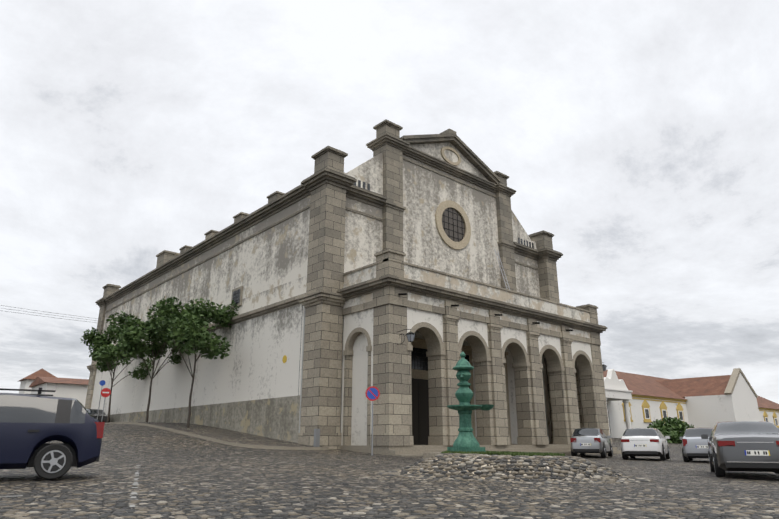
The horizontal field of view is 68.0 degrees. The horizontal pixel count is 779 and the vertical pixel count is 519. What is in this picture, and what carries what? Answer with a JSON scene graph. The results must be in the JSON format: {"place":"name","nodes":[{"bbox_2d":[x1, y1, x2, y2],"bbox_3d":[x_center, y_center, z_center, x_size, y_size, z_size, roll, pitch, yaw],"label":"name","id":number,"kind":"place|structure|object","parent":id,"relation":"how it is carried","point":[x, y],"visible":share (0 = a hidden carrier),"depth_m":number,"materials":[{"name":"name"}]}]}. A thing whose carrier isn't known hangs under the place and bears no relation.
{"place":"outdoors","nodes":[
{"label":"outdoors","id":0,"kind":"place"},
{"bbox_2d":[0,305,95,322],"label":"power lines","id":1,"kind":"object","parent":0,"point":[47,314],"visible":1,"depth_m":52.57,"materials":[{"name":"black metal"}]},
{"bbox_2d":[0,424,778,518],"bbox_3d":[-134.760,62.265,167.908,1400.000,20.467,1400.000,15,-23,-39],"label":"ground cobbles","id":2,"kind":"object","parent":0,"point":[175,460],"visible":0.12,"depth_m":10.96,"materials":[{"name":"grey stone"}]},
{"bbox_2d":[0,387,104,479],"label":"car","id":3,"kind":"object","parent":2,"relation":"on","point":[31,425],"visible":1,"depth_m":10.57,"materials":[{"name":"blue paint"}]},
{"bbox_2d":[19,368,88,406],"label":"houses","id":4,"kind":"structure","parent":2,"relation":"on","point":[42,378],"depth_m":67.25,"materials":[{"name":"paint"}]},
{"bbox_2d":[0,491,171,496],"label":"road marking","id":5,"kind":"object","parent":2,"relation":"on","point":[89,493],"visible":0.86,"depth_m":8.51,"materials":[{"name":"grey paint"}]},
{"bbox_2d":[86,409,109,422],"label":"dark car","id":6,"kind":"object","parent":2,"relation":"on","point":[93,412],"visible":0.17,"depth_m":47.63,"materials":[{"name":"black paint"}]},
{"bbox_2d":[97,380,105,419],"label":"blue sign","id":7,"kind":"object","parent":2,"relation":"on","point":[102,382],"visible":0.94,"depth_m":42.25,"materials":[{"name":"grey"}]},
{"bbox_2d":[105,422,328,449],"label":"sidewalk","id":8,"kind":"structure","parent":2,"relation":"on","point":[228,437],"depth_m":28.45,"materials":[{"name":"grey concrete"}]},
{"bbox_2d":[101,388,110,421],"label":"no entry sign","id":9,"kind":"object","parent":8,"relation":"on","point":[105,392],"visible":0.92,"depth_m":41.57,"materials":[{"name":"red metal"}]},
{"bbox_2d":[80,324,152,422],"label":"tree","id":10,"kind":"object","parent":8,"relation":"on","point":[95,341],"visible":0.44,"depth_m":44.45,"materials":[{"name":"green plant"}]},
{"bbox_2d":[95,311,184,421],"bbox_3d":[-15.470,7.170,38.125,6.505,7.263,6.138,1,-17,-5],"label":"tree","id":11,"kind":"object","parent":8,"relation":"on","point":[134,331],"visible":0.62,"depth_m":37.59,"materials":[{"name":"green plant"}]},
{"bbox_2d":[146,296,239,427],"bbox_3d":[-11.158,5.907,33.706,5.942,7.904,6.791,15,-23,-39],"label":"tree","id":12,"kind":"object","parent":8,"relation":"on","point":[187,327],"visible":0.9,"depth_m":32.57,"materials":[{"name":"green plant"}]},
{"bbox_2d":[313,429,319,446],"bbox_3d":[-3.232,8.034,25.658,0.220,1.000,0.160,15,-23,-39],"label":"utility box","id":13,"kind":"object","parent":8,"relation":"on","point":[316,438],"visible":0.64,"depth_m":25.62,"materials":[{"name":"grey metal"}]},
{"bbox_2d":[85,119,621,455],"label":"church","id":14,"kind":"structure","parent":2,"relation":"on","point":[364,263],"depth_m":32.24,"materials":[{"name":"paint"}]},
{"bbox_2d":[282,355,286,362],"bbox_3d":[-5.390,5.127,29.701,0.020,0.400,0.400,15,-23,-39],"label":"wall sign","id":15,"kind":"object","parent":14,"relation":"attached to","point":[284,359],"visible":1,"depth_m":29.68,"materials":[{"name":"orange"}]},
{"bbox_2d":[298,305,305,432],"bbox_3d":[-4.343,5.513,28.291,0.130,6.881,0.390,15,-23,-39],"label":"down pipe","id":16,"kind":"object","parent":14,"relation":"attached to","point":[301,368],"visible":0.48,"depth_m":28.23,"materials":[{"name":"grey metal"}]},
{"bbox_2d":[397,329,414,344],"bbox_3d":[0.683,3.384,25.446,0.320,0.624,1.061,15,-23,-39],"label":"lantern","id":17,"kind":"object","parent":14,"relation":"attached to","point":[410,336],"visible":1,"depth_m":25.11,"materials":[{"name":"black metal"}]},
{"bbox_2d":[494,249,509,289],"bbox_3d":[7.744,1.397,38.530,1.259,4.411,0.462,-4,-18,13],"label":"ladder","id":18,"kind":"object","parent":14,"relation":"attached to","point":[501,269],"visible":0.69,"depth_m":38.76,"materials":[{"name":"silver metal"}]},
{"bbox_2d":[365,386,379,455],"bbox_3d":[-0.703,6.714,23.744,0.600,2.950,0.078,0,-17,-1],"label":"no parking sign","id":19,"kind":"object","parent":2,"relation":"on","point":[372,393],"visible":0.98,"depth_m":24.03,"materials":[{"name":"blue metal"}]},
{"bbox_2d":[0,480,778,518],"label":"setts","id":20,"kind":"structure","parent":2,"relation":"on","point":[164,512],"depth_m":7.43,"materials":[{"name":"grey stone"}]},
{"bbox_2d":[127,465,139,512],"bbox_3d":[-4.772,4.143,10.882,0.114,0.188,9.438,7,-19,-21],"label":"road marking","id":21,"kind":"object","parent":20,"relation":"on","point":[135,483],"visible":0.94,"depth_m":9.93,"materials":[{"name":"grey paint"}]},
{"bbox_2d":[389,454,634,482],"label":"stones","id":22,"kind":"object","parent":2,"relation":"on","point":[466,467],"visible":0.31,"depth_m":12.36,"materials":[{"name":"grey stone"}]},
{"bbox_2d":[375,453,651,483],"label":"mound setts","id":23,"kind":"structure","parent":2,"relation":"on","point":[424,461],"depth_m":12.37,"materials":[{"name":"grey stone"}]},
{"bbox_2d":[423,351,493,458],"bbox_3d":[1.908,3.759,14.531,1.544,2.900,1.500,15,-23,-39],"label":"fountain","id":24,"kind":"object","parent":23,"relation":"on","point":[466,440],"visible":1,"depth_m":14.34,"materials":[{"name":"green painted cast iron"}]},
{"bbox_2d":[570,428,612,457],"bbox_3d":[10.475,9.464,29.929,1.910,1.441,3.729,-9,-19,26],"label":"car","id":25,"kind":"object","parent":2,"relation":"on","point":[584,441],"visible":0.98,"depth_m":28.53,"materials":[{"name":"grey paint"}]},
{"bbox_2d":[621,428,669,460],"bbox_3d":[12.562,9.041,28.363,2.140,1.466,4.549,-9,-20,27],"label":"car","id":26,"kind":"object","parent":2,"relation":"on","point":[643,442],"visible":0.98,"depth_m":26.63,"materials":[{"name":"white paint"}]},
{"bbox_2d":[647,417,694,443],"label":"bush","id":27,"kind":"object","parent":2,"relation":"on","point":[671,428],"visible":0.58,"depth_m":53.54,"materials":[{"name":"green plant"}]},
{"bbox_2d":[603,368,778,437],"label":"college building","id":28,"kind":"structure","parent":2,"relation":"on","point":[637,401],"depth_m":65.42,"materials":[{"name":"paint"}]},
{"bbox_2d":[680,427,712,461],"bbox_3d":[14.639,8.607,26.871,2.015,1.522,3.959,-10,-20,28],"label":"car","id":29,"kind":"object","parent":2,"relation":"on","point":[694,445],"visible":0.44,"depth_m":25.50,"materials":[{"name":"grey paint"}]},
{"bbox_2d":[701,421,778,476],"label":"car","id":30,"kind":"object","parent":2,"relation":"on","point":[749,446],"visible":1,"depth_m":14.24,"materials":[{"name":"grey paint"}]},
{"bbox_2d":[0,0,778,403],"label":"sky","id":31,"kind":"structure","parent":0,"point":[642,136],"materials":[{"name":"white"}]},
{"bbox_2d":[442,450,564,455],"bbox_3d":[2.749,4.709,14.046,3.048,0.154,1.526,1,-17,-3],"label":"grass strip","id":32,"kind":"object","parent":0,"point":[526,453],"depth_m":13.55,"materials":[{"name":"green plant"}]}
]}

